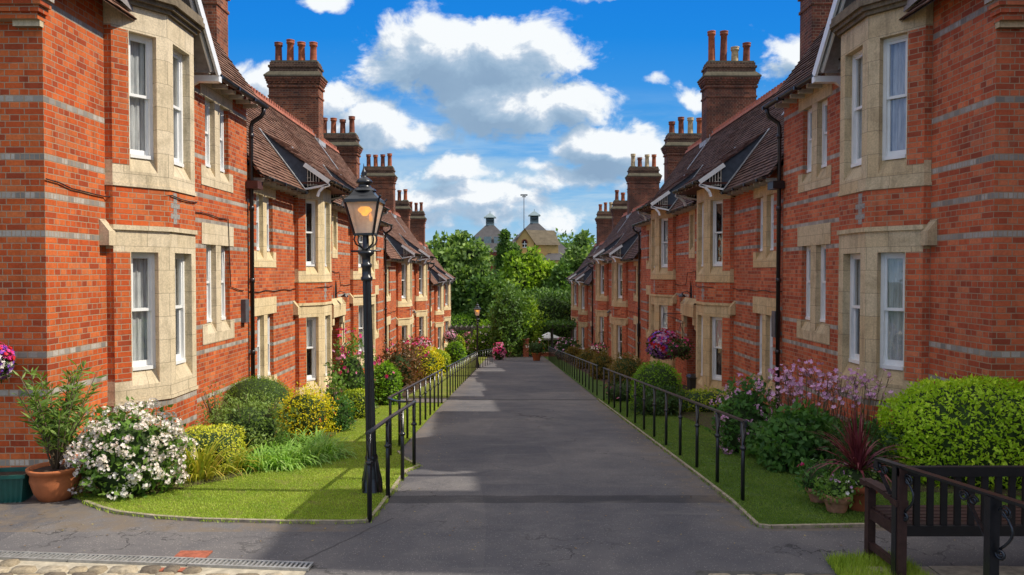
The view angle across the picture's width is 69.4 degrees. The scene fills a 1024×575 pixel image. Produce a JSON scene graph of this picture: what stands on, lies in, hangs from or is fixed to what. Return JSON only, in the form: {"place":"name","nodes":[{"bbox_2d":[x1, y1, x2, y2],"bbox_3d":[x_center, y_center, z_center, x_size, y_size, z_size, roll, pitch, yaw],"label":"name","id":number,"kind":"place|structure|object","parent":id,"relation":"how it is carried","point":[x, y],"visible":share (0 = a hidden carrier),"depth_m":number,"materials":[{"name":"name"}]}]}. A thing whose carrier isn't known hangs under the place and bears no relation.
{"place":"outdoors","nodes":[
{"label":"outdoors","id":0,"kind":"place"},
{"bbox_2d":[72,357,486,519],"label":"lawn","id":1,"kind":"structure","parent":0,"point":[240,492],"depth_m":8.25,"materials":[{"name":"green plant"}]},
{"bbox_2d":[76,404,379,497],"bbox_3d":[-4.205,2.477,12.594,2.520,0.822,9.900,0,1,0],"label":"flower bed","id":2,"kind":"object","parent":1,"relation":"on","point":[202,481],"visible":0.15,"depth_m":8.50,"materials":[{"name":"soil"}]},
{"bbox_2d":[59,396,189,499],"bbox_3d":[-4.091,1.745,7.905,1.248,1.233,1.087,0,1,0],"label":"hydrangea bush","id":3,"kind":"object","parent":2,"relation":"on","point":[123,455],"visible":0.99,"depth_m":7.68,"materials":[{"name":"white plant"}]},
{"bbox_2d":[176,422,247,472],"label":"clipped hedge","id":4,"kind":"object","parent":2,"relation":"on","point":[203,436],"visible":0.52,"depth_m":9.17,"materials":[{"name":"yellow plant"}]},
{"bbox_2d":[172,434,256,485],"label":"strap leaf plant","id":5,"kind":"object","parent":2,"relation":"on","point":[200,466],"visible":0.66,"depth_m":8.58,"materials":[{"name":"green plant"}]},
{"bbox_2d":[210,438,268,477],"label":"strap leaf plant","id":6,"kind":"object","parent":2,"relation":"on","point":[238,466],"visible":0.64,"depth_m":9.04,"materials":[{"name":"green plant"}]},
{"bbox_2d":[191,386,301,452],"bbox_3d":[-3.833,1.996,10.608,1.472,1.140,1.287,1,1,29],"label":"loose shrub","id":7,"kind":"object","parent":2,"relation":"on","point":[259,425],"visible":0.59,"depth_m":10.44,"materials":[{"name":"green plant"}]},
{"bbox_2d":[223,373,293,420],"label":"clipped shrub","id":8,"kind":"object","parent":2,"relation":"on","point":[239,388],"visible":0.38,"depth_m":14.07,"materials":[{"name":"green plant"}]},
{"bbox_2d":[225,442,300,473],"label":"agapanthus clump","id":9,"kind":"object","parent":2,"relation":"on","point":[264,464],"visible":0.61,"depth_m":9.22,"materials":[{"name":"green plant"}]},
{"bbox_2d":[254,438,323,472],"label":"agapanthus clump","id":10,"kind":"object","parent":2,"relation":"on","point":[293,461],"visible":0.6,"depth_m":9.39,"materials":[{"name":"green plant"}]},
{"bbox_2d":[273,380,341,437],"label":"golden shrub","id":11,"kind":"object","parent":2,"relation":"on","point":[311,407],"visible":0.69,"depth_m":11.94,"materials":[{"name":"yellow plant"}]},
{"bbox_2d":[319,368,354,405],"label":"rose bush","id":12,"kind":"object","parent":2,"relation":"on","point":[334,392],"visible":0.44,"depth_m":13.93,"materials":[{"name":"green plant"}]},
{"bbox_2d":[325,391,358,431],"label":"leafy perennial","id":13,"kind":"object","parent":2,"relation":"on","point":[342,418],"visible":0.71,"depth_m":12.79,"materials":[{"name":"green plant"}]},
{"bbox_2d":[320,326,380,413],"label":"rose bush","id":14,"kind":"object","parent":2,"relation":"on","point":[350,367],"visible":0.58,"depth_m":15.28,"materials":[{"name":"green plant"}]},
{"bbox_2d":[341,387,364,418],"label":"clipped hedge","id":15,"kind":"object","parent":2,"relation":"on","point":[358,394],"visible":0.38,"depth_m":14.68,"materials":[{"name":"green plant"}]},
{"bbox_2d":[83,451,419,523],"bbox_3d":[-2.768,2.270,8.707,3.168,0.356,3.887,0,1,0],"label":"edging","id":16,"kind":"object","parent":1,"relation":"on","point":[243,520],"visible":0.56,"depth_m":6.84,"materials":[{"name":"stone"}]},
{"bbox_2d":[82,457,422,523],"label":"edge grass","id":17,"kind":"structure","parent":16,"relation":"on","point":[311,522],"depth_m":7.06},
{"bbox_2d":[273,437,339,466],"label":"agapanthus clump","id":18,"kind":"object","parent":1,"relation":"on","point":[318,455],"visible":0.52,"depth_m":9.78,"materials":[{"name":"green plant"}]},
{"bbox_2d":[295,433,360,461],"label":"agapanthus clump","id":19,"kind":"object","parent":1,"relation":"on","point":[330,448],"visible":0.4,"depth_m":10.19,"materials":[{"name":"green plant"}]},
{"bbox_2d":[340,163,387,493],"bbox_3d":[-1.544,0.446,7.930,0.429,3.540,0.429,-1,1,0],"label":"lamp post","id":20,"kind":"object","parent":1,"relation":"on","point":[364,203],"visible":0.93,"depth_m":7.88,"materials":[{"name":"black metal"}]},
{"bbox_2d":[374,360,403,405],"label":"rounded shrub","id":21,"kind":"object","parent":1,"relation":"on","point":[389,384],"visible":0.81,"depth_m":17.33,"materials":[{"name":"green plant"}]},
{"bbox_2d":[331,363,456,397],"bbox_3d":[-4.186,3.835,35.080,2.720,2.656,32.000,0,1,0],"label":"flower bed","id":22,"kind":"object","parent":1,"relation":"on","point":[403,394],"visible":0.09,"depth_m":23.14,"materials":[{"name":"soil"}]},
{"bbox_2d":[374,335,427,391],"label":"red leaved shrub","id":23,"kind":"object","parent":22,"relation":"on","point":[402,363],"visible":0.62,"depth_m":21.36,"materials":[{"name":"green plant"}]},
{"bbox_2d":[415,345,446,379],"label":"golden shrub","id":24,"kind":"object","parent":22,"relation":"on","point":[432,365],"visible":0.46,"depth_m":26.34,"materials":[{"name":"yellow plant"}]},
{"bbox_2d":[0,355,1023,574],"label":"path","id":25,"kind":"structure","parent":0,"point":[544,457],"depth_m":6.80,"materials":[{"name":"grey asphalt"}]},
{"bbox_2d":[0,466,32,502],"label":"planter","id":26,"kind":"object","parent":25,"relation":"on","point":[15,487],"visible":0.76,"depth_m":7.52,"materials":[{"name":"green plastic"}]},
{"bbox_2d":[0,550,76,561],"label":"drain grating","id":27,"kind":"object","parent":25,"relation":"on","point":[40,556],"visible":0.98,"depth_m":5.91,"materials":[{"name":"grey metal"}]},
{"bbox_2d":[25,460,82,501],"bbox_3d":[-4.740,2.026,7.678,0.524,0.345,0.520,0,1,0],"label":"plant pot","id":28,"kind":"object","parent":25,"relation":"on","point":[47,483],"visible":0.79,"depth_m":7.52,"materials":[{"name":"ceramic"}]},
{"bbox_2d":[12,358,106,468],"bbox_3d":[-4.683,1.306,7.717,1.032,1.195,0.762,0,1,16],"label":"oleander","id":29,"kind":"object","parent":28,"relation":"on","point":[54,431],"visible":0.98,"depth_m":7.64,"materials":[{"name":"green plant"}]},
{"bbox_2d":[68,553,193,566],"bbox_3d":[-3.011,2.155,5.843,0.968,0.027,0.130,0,1,5],"label":"drain grating","id":30,"kind":"object","parent":25,"relation":"on","point":[126,559],"visible":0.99,"depth_m":5.83,"materials":[{"name":"grey metal"}]},
{"bbox_2d":[0,559,305,574],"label":"cobbled paving","id":31,"kind":"structure","parent":25,"relation":"on","point":[12,567],"depth_m":5.63,"materials":[{"name":"beige stone"}]},
{"bbox_2d":[187,558,313,571],"bbox_3d":[-2.035,2.157,5.755,0.968,0.027,0.130,0,1,5],"label":"drain grating","id":32,"kind":"object","parent":25,"relation":"on","point":[254,564],"visible":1,"depth_m":5.74,"materials":[{"name":"grey metal"}]},
{"bbox_2d":[365,397,416,522],"bbox_3d":[-1.328,1.831,8.542,0.411,1.102,3.600,0,1,-6],"label":"railing","id":33,"kind":"object","parent":25,"relation":"on","point":[387,445],"visible":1,"depth_m":7.71,"materials":[{"name":"black metal"}]},
{"bbox_2d":[388,369,442,455],"bbox_3d":[-1.695,2.187,14.044,0.064,1.516,7.626,0,1,0],"label":"railing","id":34,"kind":"object","parent":25,"relation":"on","point":[398,393],"visible":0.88,"depth_m":13.62,"materials":[{"name":"black metal"}]},
{"bbox_2d":[446,352,476,397],"bbox_3d":[-1.665,2.933,26.401,0.061,2.081,14.433,0,1,0],"label":"railing","id":35,"kind":"object","parent":25,"relation":"on","point":[472,362],"visible":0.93,"depth_m":23.72,"materials":[{"name":"black metal"}]},
{"bbox_2d":[548,347,597,395],"bbox_3d":[2.292,3.320,32.825,0.061,3.010,25.633,0,1,0],"label":"railing","id":36,"kind":"object","parent":25,"relation":"on","point":[551,351],"visible":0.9,"depth_m":27.18,"materials":[{"name":"black metal"}]},
{"bbox_2d":[603,368,746,500],"bbox_3d":[2.333,2.125,13.042,0.077,1.807,11.136,0,1,0],"label":"railing","id":37,"kind":"object","parent":25,"relation":"on","point":[743,424],"visible":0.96,"depth_m":10.29,"materials":[{"name":"black metal"}]},
{"bbox_2d":[695,570,835,574],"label":"cobbled paving","id":38,"kind":"structure","parent":25,"relation":"on","point":[698,572],"depth_m":5.61,"materials":[{"name":"grey stone"}]},
{"bbox_2d":[820,547,937,574],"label":"grass tuft","id":39,"kind":"object","parent":25,"relation":"on","point":[854,564],"visible":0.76,"depth_m":5.64,"materials":[{"name":"green plant"}]},
{"bbox_2d":[862,566,1023,574],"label":"paving slabs","id":40,"kind":"structure","parent":25,"relation":"on","point":[973,570],"depth_m":5.60,"materials":[{"name":"stone"}]},
{"bbox_2d":[859,465,1023,574],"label":"garden bench","id":41,"kind":"object","parent":40,"relation":"on","point":[943,518],"visible":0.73,"depth_m":5.41,"materials":[{"name":"brown wood"}]},
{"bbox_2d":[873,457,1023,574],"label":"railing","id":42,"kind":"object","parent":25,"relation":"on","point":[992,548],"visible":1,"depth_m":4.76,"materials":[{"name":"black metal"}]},
{"bbox_2d":[228,0,799,247],"label":"sky","id":43,"kind":"structure","parent":0,"point":[477,106],"materials":[{"name":"blue"}]},
{"bbox_2d":[545,357,1020,523],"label":"lawn","id":44,"kind":"structure","parent":0,"point":[600,382],"depth_m":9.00,"materials":[{"name":"green plant"}]},
{"bbox_2d":[563,360,686,392],"bbox_3d":[4.319,3.834,35.111,2.490,2.656,32.000,0,1,0],"label":"flower bed","id":45,"kind":"object","parent":44,"relation":"on","point":[683,386],"visible":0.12,"depth_m":26.77,"materials":[{"name":"soil"}]},
{"bbox_2d":[587,349,613,378],"bbox_3d":[3.256,2.874,27.149,1.068,1.299,0.975,1,1,30],"label":"conifer mound","id":46,"kind":"object","parent":45,"relation":"on","point":[600,361],"visible":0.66,"depth_m":26.95,"materials":[{"name":"green plant"}]},
{"bbox_2d":[605,351,644,387],"bbox_3d":[3.412,2.531,21.845,1.301,1.312,1.132,0,1,0],"label":"conifer mound","id":47,"kind":"object","parent":45,"relation":"on","point":[626,364],"visible":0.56,"depth_m":21.63,"materials":[{"name":"green plant"}]},
{"bbox_2d":[629,360,682,410],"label":"rounded shrub","id":48,"kind":"object","parent":44,"relation":"on","point":[654,374],"visible":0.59,"depth_m":16.00,"materials":[{"name":"green plant"}]},
{"bbox_2d":[625,382,691,415],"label":"leafy perennial","id":49,"kind":"object","parent":44,"relation":"on","point":[673,403],"visible":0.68,"depth_m":15.28,"materials":[{"name":"green plant"}]},
{"bbox_2d":[598,399,879,528],"bbox_3d":[3.568,2.519,12.805,2.773,1.050,12.340,0,1,0],"label":"edging","id":50,"kind":"object","parent":44,"relation":"on","point":[774,526],"visible":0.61,"depth_m":6.88,"materials":[{"name":"concrete"}]},
{"bbox_2d":[597,398,880,528],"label":"edge grass","id":51,"kind":"structure","parent":50,"relation":"on","point":[727,499],"depth_m":8.43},
{"bbox_2d":[704,373,783,454],"bbox_3d":[3.349,1.849,10.612,1.140,1.263,0.953,0,1,0],"label":"hydrangea bush","id":52,"kind":"object","parent":44,"relation":"on","point":[748,404],"visible":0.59,"depth_m":10.42,"materials":[{"name":"green plant"}]},
{"bbox_2d":[805,487,824,502],"bbox_3d":[3.114,2.096,7.509,0.260,0.180,0.258,0,1,0],"label":"plant pot","id":53,"kind":"object","parent":44,"relation":"on","point":[814,498],"visible":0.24,"depth_m":7.44,"materials":[{"name":"ceramic"}]},
{"bbox_2d":[791,454,841,493],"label":"potted plant","id":54,"kind":"object","parent":53,"relation":"on","point":[808,478],"visible":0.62,"depth_m":7.45,"materials":[{"name":"green plant"}]},
{"bbox_2d":[821,492,851,513],"bbox_3d":[3.127,2.075,7.122,0.280,0.190,0.278,0,1,0],"label":"plant pot","id":55,"kind":"object","parent":44,"relation":"on","point":[841,506],"visible":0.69,"depth_m":7.03,"materials":[{"name":"ceramic"}]},
{"bbox_2d":[812,472,862,506],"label":"potted plant","id":56,"kind":"object","parent":55,"relation":"on","point":[834,486],"visible":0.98,"depth_m":7.04,"materials":[{"name":"green plant"}]},
{"bbox_2d":[682,411,1021,495],"bbox_3d":[4.549,2.491,12.876,2.190,0.863,10.400,0,1,0],"label":"flower bed","id":57,"kind":"object","parent":44,"relation":"on","point":[704,421],"visible":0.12,"depth_m":9.22,"materials":[{"name":"soil"}]},
{"bbox_2d":[677,384,728,411],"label":"clipped hedge","id":58,"kind":"object","parent":57,"relation":"on","point":[703,396],"visible":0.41,"depth_m":15.95,"materials":[{"name":"green plant"}]},
{"bbox_2d":[748,393,842,473],"bbox_3d":[3.572,1.871,9.278,1.184,1.062,1.053,0,1,0],"label":"leafy perennial","id":59,"kind":"object","parent":57,"relation":"on","point":[788,442],"visible":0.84,"depth_m":9.07,"materials":[{"name":"green plant"}]},
{"bbox_2d":[738,359,863,462],"bbox_3d":[3.817,1.744,9.862,1.425,1.491,1.442,-1,2,-43],"label":"anemone clump","id":60,"kind":"object","parent":57,"relation":"on","point":[751,444],"visible":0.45,"depth_m":9.87,"materials":[{"name":"purple plant"}]},
{"bbox_2d":[812,362,893,450],"bbox_3d":[4.662,1.728,9.939,1.290,1.435,1.001,0,1,0],"label":"anemone clump","id":61,"kind":"object","parent":57,"relation":"on","point":[870,391],"visible":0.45,"depth_m":9.91,"materials":[{"name":"purple plant"}]},
{"bbox_2d":[810,410,903,480],"bbox_3d":[4.124,1.909,8.753,1.110,0.892,0.973,-1,2,-37],"label":"leafy perennial","id":62,"kind":"object","parent":57,"relation":"on","point":[890,437],"visible":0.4,"depth_m":8.60,"materials":[{"name":"green plant"}]},
{"bbox_2d":[869,372,1023,488],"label":"choisya hedge","id":63,"kind":"object","parent":57,"relation":"on","point":[971,420],"visible":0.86,"depth_m":8.23,"materials":[{"name":"green plant"}]},
{"bbox_2d":[848,486,877,511],"bbox_3d":[3.382,2.038,7.228,0.370,0.270,0.367,0,1,0],"label":"plant pot","id":64,"kind":"object","parent":44,"relation":"on","point":[857,506],"visible":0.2,"depth_m":7.10,"materials":[{"name":"ceramic"}]},
{"bbox_2d":[824,462,879,492],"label":"bedding plant","id":65,"kind":"object","parent":64,"relation":"on","point":[855,475],"visible":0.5,"depth_m":7.15,"materials":[{"name":"green plant"}]},
{"bbox_2d":[803,401,912,485],"bbox_3d":[3.404,1.512,7.240,1.101,0.842,0.971,1,1,26],"label":"cordyline","id":66,"kind":"object","parent":64,"relation":"on","point":[857,455],"visible":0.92,"depth_m":7.17,"materials":[{"name":"red plant"}]},
{"bbox_3d":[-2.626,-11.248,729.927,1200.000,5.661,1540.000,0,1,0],"label":"ground","id":67,"kind":"structure","parent":0,"visible":0},
{"bbox_2d":[0,0,268,467],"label":"brick house","id":68,"kind":"structure","parent":67,"relation":"on","point":[125,184],"depth_m":10.05,"materials":[{"name":"red brick"}]},
{"bbox_2d":[0,342,17,382],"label":"hanging basket","id":69,"kind":"object","parent":68,"relation":"attached to","point":[7,364],"visible":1,"depth_m":8.42,"materials":[{"name":"plant"}]},
{"bbox_2d":[129,33,153,159],"bbox_3d":[-5.260,-2.659,10.370,0.200,1.710,0.379,1,2,38],"label":"window","id":70,"kind":"structure","parent":68,"relation":"in","point":[140,47],"depth_m":10.42,"materials":[{"name":"grey glass"}]},
{"bbox_2d":[131,252,155,370],"bbox_3d":[-5.260,0.331,10.437,0.200,1.650,0.379,1,2,38],"label":"window","id":71,"kind":"structure","parent":68,"relation":"in","point":[142,263],"depth_m":10.49,"materials":[{"name":"white paint"}]},
{"bbox_2d":[173,49,183,167],"bbox_3d":[-5.080,-2.672,10.975,0.200,1.710,0.560,0,1,0],"label":"window","id":72,"kind":"structure","parent":68,"relation":"in","point":[177,57],"depth_m":11.20,"materials":[{"name":"white paint"}]},
{"bbox_2d":[175,253,185,364],"bbox_3d":[-5.080,0.317,11.042,0.200,1.650,0.560,0,1,0],"label":"window","id":73,"kind":"structure","parent":68,"relation":"in","point":[179,258],"depth_m":11.27,"materials":[{"name":"white paint"}]},
{"bbox_2d":[206,245,211,321],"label":"window","id":74,"kind":"structure","parent":68,"relation":"in","point":[208,247],"depth_m":13.67,"materials":[{"name":"white paint"}]},
{"bbox_2d":[201,0,392,397],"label":"brick house","id":75,"kind":"structure","parent":67,"relation":"on","point":[308,290],"depth_m":19.26,"materials":[{"name":"red brick"}]},
{"bbox_2d":[306,317,315,380],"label":"window","id":76,"kind":"structure","parent":75,"relation":"in","point":[311,321],"depth_m":19.30,"materials":[{"name":"glass"}]},
{"bbox_2d":[306,200,315,265],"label":"window","id":77,"kind":"structure","parent":75,"relation":"in","point":[310,204],"depth_m":19.25,"materials":[{"name":"white paint"}]},
{"bbox_2d":[323,116,435,359],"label":"brick house","id":78,"kind":"structure","parent":67,"relation":"on","point":[409,258],"depth_m":36.08,"materials":[{"name":"red brick"}]},
{"bbox_2d":[395,189,455,350],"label":"brick house","id":79,"kind":"structure","parent":67,"relation":"on","point":[442,279],"depth_m":54.09,"materials":[{"name":"red brick"}]},
{"bbox_2d":[425,229,496,318],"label":"broadleaf tree","id":80,"kind":"object","parent":67,"relation":"on","point":[460,257],"visible":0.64,"depth_m":90.16,"materials":[{"name":"green plant"}]},
{"bbox_2d":[467,326,491,356],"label":"hydrangea bush","id":81,"kind":"object","parent":67,"relation":"on","point":[483,336],"visible":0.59,"depth_m":52.65,"materials":[{"name":"green plant"}]},
{"bbox_2d":[465,269,518,323],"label":"broadleaf tree","id":82,"kind":"object","parent":67,"relation":"on","point":[480,291],"visible":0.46,"depth_m":75.22,"materials":[{"name":"green plant"}]},
{"bbox_2d":[473,213,510,273],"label":"capped roof building","id":83,"kind":"structure","parent":67,"relation":"on","point":[488,232],"depth_m":161.66,"materials":[{"name":"grey stone"}]},
{"bbox_2d":[484,274,531,356],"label":"understorey bush","id":84,"kind":"object","parent":67,"relation":"on","point":[505,320],"visible":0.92,"depth_m":51.52,"materials":[{"name":"green plant"}]},
{"bbox_2d":[493,228,522,271],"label":"conifer tree","id":85,"kind":"object","parent":67,"relation":"on","point":[504,246],"visible":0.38,"depth_m":111.52,"materials":[{"name":"green plant"}]},
{"bbox_2d":[481,279,570,350],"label":"back hedge","id":86,"kind":"object","parent":67,"relation":"on","point":[558,309],"visible":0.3,"depth_m":66.46,"materials":[{"name":"green plant"}]},
{"bbox_2d":[497,245,556,294],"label":"broadleaf tree","id":87,"kind":"object","parent":67,"relation":"on","point":[532,268],"visible":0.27,"depth_m":78.89,"materials":[{"name":"green plant"}]},
{"bbox_2d":[517,291,548,355],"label":"understorey bush","id":88,"kind":"object","parent":67,"relation":"on","point":[535,333],"visible":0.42,"depth_m":53.05,"materials":[{"name":"green plant"}]},
{"bbox_2d":[516,228,565,263],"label":"ochre building","id":89,"kind":"structure","parent":67,"relation":"on","point":[547,242],"depth_m":140.69,"materials":[{"name":"brick"}]},
{"bbox_2d":[534,257,572,302],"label":"broadleaf tree","id":90,"kind":"object","parent":67,"relation":"on","point":[559,272],"visible":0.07,"depth_m":77.31,"materials":[{"name":"green plant"}]},
{"bbox_2d":[531,318,576,354],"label":"pergola","id":91,"kind":"object","parent":67,"relation":"on","point":[563,324],"visible":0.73,"depth_m":55.04,"materials":[{"name":"green plant"}]},
{"bbox_2d":[558,228,594,282],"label":"broadleaf tree","id":92,"kind":"object","parent":67,"relation":"on","point":[576,254],"visible":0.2,"depth_m":85.27,"materials":[{"name":"green plant"}]},
{"bbox_2d":[565,190,626,352],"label":"brick house","id":93,"kind":"structure","parent":67,"relation":"on","point":[580,279],"depth_m":54.12,"materials":[{"name":"red brick"}]},
{"bbox_2d":[587,117,701,368],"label":"brick house","id":94,"kind":"structure","parent":67,"relation":"on","point":[614,259],"depth_m":36.26,"materials":[{"name":"red brick"}]},
{"bbox_2d":[632,0,832,410],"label":"brick house","id":95,"kind":"structure","parent":67,"relation":"on","point":[706,221],"depth_m":19.38,"materials":[{"name":"red brick"}]},
{"bbox_2d":[646,313,682,361],"bbox_3d":[4.828,1.601,23.764,1.214,1.556,1.186,1,2,40],"label":"hanging basket","id":96,"kind":"object","parent":95,"relation":"attached to","point":[657,347],"visible":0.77,"depth_m":23.45,"materials":[{"name":"plant"}]},
{"bbox_2d":[661,218,667,266],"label":"window","id":97,"kind":"structure","parent":95,"relation":"in","point":[664,221],"depth_m":25.81,"materials":[{"name":"white paint"}]},
{"bbox_2d":[666,324,694,360],"bbox_3d":[4.938,1.597,21.640,0.819,1.125,0.859,0,1,0],"label":"hanging basket","id":98,"kind":"object","parent":95,"relation":"attached to","point":[681,350],"visible":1,"depth_m":21.53,"materials":[{"name":"plant"}]},
{"bbox_2d":[712,317,721,380],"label":"window","id":99,"kind":"structure","parent":95,"relation":"in","point":[716,321],"depth_m":19.34,"materials":[{"name":"white paint"}]},
{"bbox_2d":[713,200,722,265],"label":"window","id":100,"kind":"structure","parent":95,"relation":"in","point":[717,204],"depth_m":19.28,"materials":[{"name":"white paint"}]},
{"bbox_2d":[762,0,1023,427],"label":"brick house","id":101,"kind":"structure","parent":67,"relation":"on","point":[901,184],"depth_m":10.24,"materials":[{"name":"red brick"}]},
{"bbox_2d":[820,245,825,321],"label":"window","id":102,"kind":"structure","parent":101,"relation":"in","point":[823,247],"depth_m":13.70,"materials":[{"name":"white paint"}]},
{"bbox_2d":[821,100,826,167],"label":"window","id":103,"kind":"structure","parent":101,"relation":"in","point":[824,104],"depth_m":13.64,"materials":[{"name":"white paint"}]},
{"bbox_2d":[849,253,860,363],"bbox_3d":[5.260,0.316,11.079,0.200,1.650,0.560,0,1,0],"label":"window","id":104,"kind":"structure","parent":101,"relation":"in","point":[854,339],"depth_m":11.30,"materials":[{"name":"white paint"}]},
{"bbox_2d":[851,49,862,167],"bbox_3d":[5.260,-2.673,11.012,0.200,1.710,0.560,0,1,0],"label":"window","id":105,"kind":"structure","parent":101,"relation":"in","point":[857,59],"depth_m":11.23,"materials":[{"name":"white paint"}]},
{"bbox_2d":[880,252,904,369],"bbox_3d":[5.445,0.330,10.476,0.200,1.650,0.379,-1,2,-38],"label":"window","id":106,"kind":"structure","parent":101,"relation":"in","point":[892,263],"depth_m":10.53,"materials":[{"name":"white paint"}]},
{"bbox_2d":[882,34,907,160],"bbox_3d":[5.445,-2.660,10.408,0.200,1.710,0.379,-1,2,-38],"label":"window","id":107,"kind":"structure","parent":101,"relation":"in","point":[895,48],"depth_m":10.47,"materials":[{"name":"white paint"}]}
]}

